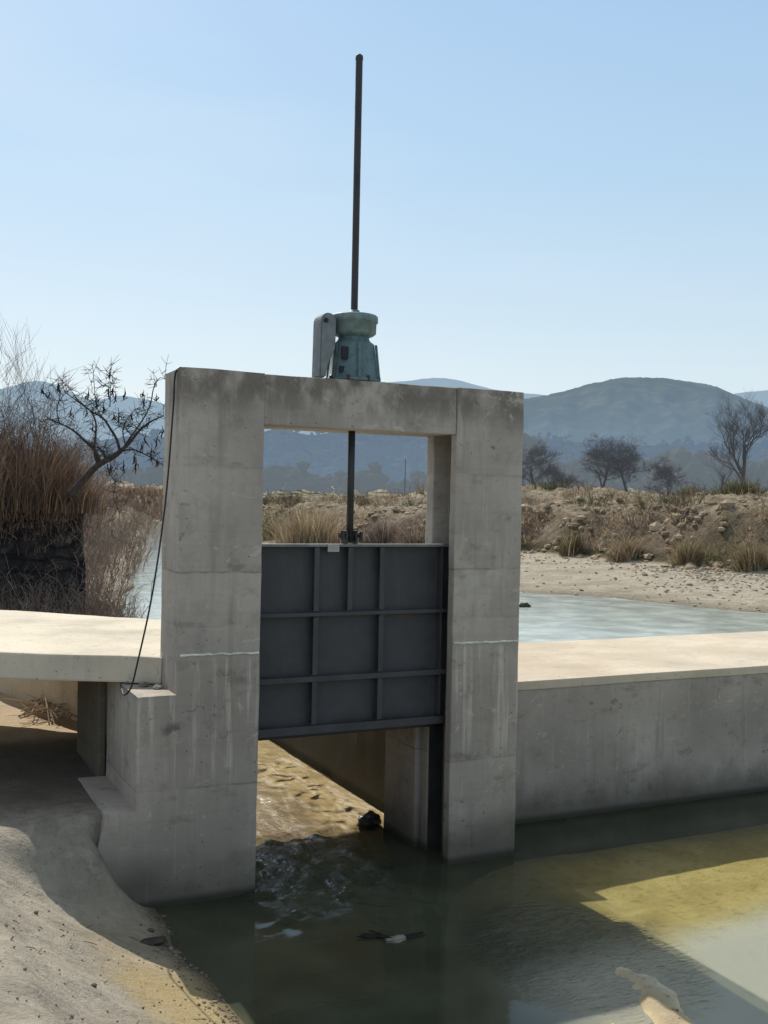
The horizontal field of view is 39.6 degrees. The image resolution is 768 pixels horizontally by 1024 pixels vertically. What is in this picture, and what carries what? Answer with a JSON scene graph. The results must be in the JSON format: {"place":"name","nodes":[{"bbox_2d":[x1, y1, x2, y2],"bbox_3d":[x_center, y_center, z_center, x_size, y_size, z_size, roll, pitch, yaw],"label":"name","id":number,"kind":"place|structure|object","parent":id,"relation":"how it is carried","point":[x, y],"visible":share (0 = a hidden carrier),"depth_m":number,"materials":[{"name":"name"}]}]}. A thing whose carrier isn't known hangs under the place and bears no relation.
{"place":"outdoors","nodes":[
{"label":"outdoors","id":0,"kind":"place"},
{"bbox_2d":[0,692,243,1023],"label":"bank ground","id":1,"kind":"structure","parent":0,"point":[51,814],"depth_m":8.29,"materials":[{"name":"beige sand"}]},
{"bbox_2d":[4,694,76,723],"bbox_3d":[-4.224,2.423,13.353,0.975,0.313,1.569,1,1,-26],"label":"twig heap","id":2,"kind":"object","parent":1,"relation":"on","point":[43,705],"visible":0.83,"depth_m":12.95,"materials":[{"name":"wood"}]},
{"bbox_2d":[77,681,105,775],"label":"support wall","id":3,"kind":"structure","parent":1,"relation":"on","point":[91,715],"depth_m":10.65,"materials":[{"name":"concrete"}]},
{"bbox_2d":[140,936,167,945],"bbox_3d":[-1.840,3.404,8.448,0.268,0.061,0.109,1,1,-26],"label":"bank stone","id":4,"kind":"object","parent":1,"relation":"on","point":[154,941],"visible":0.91,"depth_m":8.44,"materials":[{"name":"grey stone"}]},
{"bbox_2d":[0,881,679,1023],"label":"loose pebbles","id":5,"kind":"object","parent":1,"relation":"on","point":[176,952],"visible":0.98,"depth_m":7.69,"materials":[{"name":"gravel"}]},
{"bbox_2d":[0,378,767,449],"bbox_3d":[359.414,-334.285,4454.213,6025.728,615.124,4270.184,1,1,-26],"label":"hills","id":6,"kind":"structure","parent":0,"point":[128,403],"depth_m":4740.57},
{"bbox_2d":[0,0,767,403],"label":"sky","id":7,"kind":"structure","parent":0,"point":[556,196],"materials":[{"name":"blue"}]},
{"bbox_2d":[56,430,767,488],"bbox_3d":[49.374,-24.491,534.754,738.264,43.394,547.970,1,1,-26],"label":"wooded hill","id":8,"kind":"structure","parent":0,"point":[336,464],"depth_m":535.82,"materials":[{"name":"plant"}]},
{"bbox_2d":[0,428,767,484],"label":"hillside wood","id":9,"kind":"object","parent":8,"relation":"on","point":[414,447],"visible":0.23,"depth_m":520.10,"materials":[{"name":"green plant"}]},
{"bbox_2d":[83,480,767,616],"bbox_3d":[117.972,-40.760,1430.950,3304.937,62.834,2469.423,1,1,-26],"label":"river terrain","id":10,"kind":"structure","parent":0,"point":[554,575],"depth_m":58.30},
{"bbox_2d":[0,678,77,720],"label":"side wall","id":11,"kind":"structure","parent":10,"relation":"on","point":[57,692],"depth_m":13.46,"materials":[{"name":"beige concrete"}]},
{"bbox_2d":[0,494,85,613],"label":"stone abutment","id":12,"kind":"object","parent":10,"relation":"on","point":[63,555],"visible":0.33,"depth_m":23.64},
{"bbox_2d":[0,318,54,436],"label":"bare sapling","id":13,"kind":"object","parent":12,"relation":"on","point":[16,379],"visible":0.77,"depth_m":25.78,"materials":[{"name":"grey plant"}]},
{"bbox_2d":[0,314,73,436],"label":"bare sapling","id":14,"kind":"object","parent":12,"relation":"on","point":[24,375],"visible":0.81,"depth_m":25.73,"materials":[{"name":"grey plant"}]},
{"bbox_2d":[0,349,137,554],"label":"reed thicket","id":15,"kind":"object","parent":12,"relation":"on","point":[28,473],"visible":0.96,"depth_m":23.58,"materials":[{"name":"brown plant"}]},
{"bbox_2d":[1,574,144,618],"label":"dry grass clump","id":16,"kind":"object","parent":10,"relation":"on","point":[57,604],"visible":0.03,"depth_m":21.37,"materials":[{"name":"brown plant"}]},
{"bbox_2d":[0,473,162,618],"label":"river bank scrub","id":17,"kind":"object","parent":10,"relation":"on","point":[90,575],"visible":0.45,"depth_m":33.03,"materials":[{"name":"brown plant"}]},
{"bbox_2d":[34,354,168,516],"bbox_3d":[-5.974,-1.666,23.052,2.956,3.608,1.313,1,1,-9],"label":"leaning tree","id":18,"kind":"object","parent":10,"relation":"on","point":[75,488],"visible":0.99,"depth_m":22.77,"materials":[{"name":"grey plant"}]},
{"bbox_2d":[99,483,162,521],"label":"shore scrub","id":19,"kind":"object","parent":10,"relation":"on","point":[145,490],"visible":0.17,"depth_m":166.68,"materials":[{"name":"brown plant"}]},
{"bbox_2d":[262,519,282,540],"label":"dry bush","id":20,"kind":"object","parent":10,"relation":"on","point":[271,530],"visible":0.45,"depth_m":83.37,"materials":[{"name":"beige plant"}]},
{"bbox_2d":[262,485,364,543],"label":"reed clump","id":21,"kind":"object","parent":10,"relation":"on","point":[313,533],"visible":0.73,"depth_m":72.10,"materials":[{"name":"beige plant"}]},
{"bbox_2d":[337,509,410,543],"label":"dry bush","id":22,"kind":"object","parent":10,"relation":"on","point":[379,536],"visible":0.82,"depth_m":69.67,"materials":[{"name":"beige plant"}]},
{"bbox_2d":[385,513,425,543],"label":"dry bush","id":23,"kind":"object","parent":10,"relation":"on","point":[415,540],"visible":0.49,"depth_m":66.70,"materials":[{"name":"beige plant"}]},
{"bbox_2d":[64,429,767,495],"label":"distant wood","id":24,"kind":"object","parent":10,"relation":"on","point":[284,478],"visible":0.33,"depth_m":211.55,"materials":[{"name":"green plant"}]},
{"bbox_2d":[162,471,767,569],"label":"bank scrub","id":25,"kind":"object","parent":10,"relation":"on","point":[363,502],"visible":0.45,"depth_m":70.50,"materials":[{"name":"brown plant"}]},
{"bbox_2d":[263,493,761,571],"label":"earth clods","id":26,"kind":"object","parent":10,"relation":"on","point":[725,504],"visible":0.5,"depth_m":62.05,"materials":[{"name":"soil"}]},
{"bbox_2d":[522,441,562,484],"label":"bare tree","id":27,"kind":"object","parent":10,"relation":"on","point":[540,462],"visible":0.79,"depth_m":123.38,"materials":[{"name":"grey plant"}]},
{"bbox_2d":[543,462,586,487],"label":"bare tree","id":28,"kind":"object","parent":10,"relation":"on","point":[554,475],"visible":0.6,"depth_m":148.27,"materials":[{"name":"grey plant"}]},
{"bbox_2d":[544,521,589,556],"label":"dry bush","id":29,"kind":"object","parent":10,"relation":"on","point":[571,546],"visible":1,"depth_m":64.28,"materials":[{"name":"beige plant"}]},
{"bbox_2d":[579,433,636,487],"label":"bare tree","id":30,"kind":"object","parent":10,"relation":"on","point":[592,453],"visible":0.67,"depth_m":107.14,"materials":[{"name":"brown plant"}]},
{"bbox_2d":[589,437,657,491],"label":"bare tree","id":31,"kind":"object","parent":10,"relation":"on","point":[634,460],"visible":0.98,"depth_m":104.71,"materials":[{"name":"brown plant"}]},
{"bbox_2d":[600,529,654,561],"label":"dry bush","id":32,"kind":"object","parent":10,"relation":"on","point":[624,552],"visible":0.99,"depth_m":59.70,"materials":[{"name":"beige plant"}]},
{"bbox_2d":[521,555,767,610],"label":"gravel","id":33,"kind":"structure","parent":10,"relation":"on","point":[696,571],"depth_m":49.49,"materials":[{"name":"beige gravel"}]},
{"bbox_2d":[644,454,690,493],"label":"bare tree","id":34,"kind":"object","parent":10,"relation":"on","point":[666,471],"visible":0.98,"depth_m":144.45,"materials":[{"name":"grey plant"}]},
{"bbox_2d":[656,524,717,567],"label":"dry bush","id":35,"kind":"object","parent":10,"relation":"on","point":[688,553],"visible":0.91,"depth_m":54.84,"materials":[{"name":"beige plant"}]},
{"bbox_2d":[668,482,710,495],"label":"dry bush","id":36,"kind":"object","parent":10,"relation":"on","point":[686,490],"visible":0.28,"depth_m":84.59,"materials":[{"name":"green plant"}]},
{"bbox_2d":[701,454,733,492],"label":"bare tree","id":37,"kind":"object","parent":10,"relation":"on","point":[723,477],"visible":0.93,"depth_m":76.40,"materials":[{"name":"brown plant"}]},
{"bbox_2d":[704,388,767,483],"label":"bare tree","id":38,"kind":"object","parent":10,"relation":"on","point":[733,448],"visible":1,"depth_m":89.85,"materials":[{"name":"brown plant"}]},
{"bbox_2d":[705,470,767,495],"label":"dry bush","id":39,"kind":"object","parent":10,"relation":"on","point":[728,489],"visible":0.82,"depth_m":69.88,"materials":[{"name":"green plant"}]},
{"bbox_2d":[716,525,767,571],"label":"dry bush","id":40,"kind":"object","parent":10,"relation":"on","point":[750,559],"visible":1,"depth_m":52.19,"materials":[{"name":"beige plant"}]},
{"bbox_2d":[122,521,767,642],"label":"river water","id":41,"kind":"structure","parent":0,"point":[548,617],"depth_m":34.42,"materials":[{"name":"blue liquid"}]},
{"bbox_2d":[519,602,530,606],"bbox_3d":[4.811,3.257,37.022,0.571,0.245,0.354,1,1,-26],"label":"rock","id":42,"kind":"object","parent":41,"relation":"in","point":[524,605],"visible":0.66,"depth_m":36.92,"materials":[{"name":"grey stone"}]},
{"bbox_2d":[155,772,767,1023],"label":"pool water","id":43,"kind":"structure","parent":0,"point":[506,940],"depth_m":8.68,"materials":[{"name":"green liquid"}]},
{"bbox_2d":[356,930,426,942],"bbox_3d":[0.066,3.499,8.780,0.585,0.062,0.230,1,1,1],"label":"floating debris","id":44,"kind":"object","parent":43,"relation":"on","point":[395,938],"visible":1,"depth_m":8.76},
{"bbox_2d":[256,740,767,1023],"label":"stream bed","id":45,"kind":"object","parent":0,"point":[682,892],"visible":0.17,"depth_m":10.74,"materials":[{"name":"beige sand"}]},
{"bbox_2d":[105,682,107,743],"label":"channel wall","id":46,"kind":"structure","parent":45,"relation":"on","point":[106,712],"depth_m":12.20,"materials":[{"name":"concrete"}]},
{"bbox_2d":[78,367,523,907],"bbox_3d":[-0.774,1.403,10.601,4.786,5.337,1.383,1,1,-26],"label":"gate portal","id":47,"kind":"object","parent":45,"relation":"on","point":[172,793],"visible":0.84,"depth_m":9.68,"materials":[{"name":"concrete"}]},
{"bbox_2d":[0,610,161,683],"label":"walkway slab","id":48,"kind":"structure","parent":47,"relation":"attached to","point":[51,646],"depth_m":10.33,"materials":[{"name":"concrete"}]},
{"bbox_2d":[138,681,148,686],"bbox_3d":[-2.194,1.580,9.762,0.088,0.056,0.083,1,1,1],"label":"rubble stone","id":49,"kind":"object","parent":47,"relation":"on","point":[144,684],"visible":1,"depth_m":9.73,"materials":[{"name":"grey stone"}]},
{"bbox_2d":[120,367,181,695],"bbox_3d":[-2.151,0.157,9.499,0.606,2.931,0.486,1,1,12],"label":"hanging cable","id":50,"kind":"object","parent":47,"relation":"hanging from","point":[176,370],"visible":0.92,"depth_m":9.35,"materials":[{"name":"black rubber"}]},
{"bbox_2d":[153,684,163,689],"bbox_3d":[-2.044,1.587,9.650,0.088,0.057,0.078,1,1,5],"label":"rubble stone","id":51,"kind":"object","parent":47,"relation":"on","point":[156,686],"visible":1,"depth_m":9.62,"materials":[{"name":"grey stone"}]},
{"bbox_2d":[312,310,380,381],"bbox_3d":[-0.354,-1.599,10.293,0.668,0.700,0.541,1,1,-26],"label":"screw hoist","id":52,"kind":"object","parent":47,"relation":"on","point":[351,353],"visible":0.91,"depth_m":10.12,"materials":[{"name":"teal paint"}]},
{"bbox_2d":[346,54,362,541],"bbox_3d":[-0.285,-2.062,10.317,0.076,4.700,0.074,1,1,-26],"label":"lifting rod","id":53,"kind":"object","parent":52,"relation":"attached to","point":[355,265],"visible":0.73,"depth_m":10.29,"materials":[{"name":"metal"}]},
{"bbox_2d":[258,530,447,740],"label":"sluice gate","id":54,"kind":"structure","parent":47,"relation":"attached to","point":[353,635],"depth_m":10.39,"materials":[{"name":"metal"}]},
{"bbox_2d":[270,730,385,811],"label":"channel wall","id":55,"kind":"structure","parent":45,"relation":"on","point":[354,763],"depth_m":13.33,"materials":[{"name":"concrete"}]},
{"bbox_2d":[357,810,380,830],"bbox_3d":[-0.166,3.461,11.952,0.274,0.219,0.286,1,1,-5],"label":"rock","id":56,"kind":"object","parent":45,"relation":"on","point":[369,820],"visible":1,"depth_m":11.87,"materials":[{"name":"black stone"}]},
{"bbox_2d":[515,631,767,857],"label":"retaining wall","id":57,"kind":"structure","parent":45,"relation":"on","point":[611,725],"depth_m":12.85,"materials":[{"name":"concrete"}]},
{"bbox_2d":[523,377,767,445],"bbox_3d":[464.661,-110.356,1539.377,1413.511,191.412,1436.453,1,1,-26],"label":"wooded hill","id":58,"kind":"structure","parent":0,"point":[652,411],"depth_m":1399.79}
]}

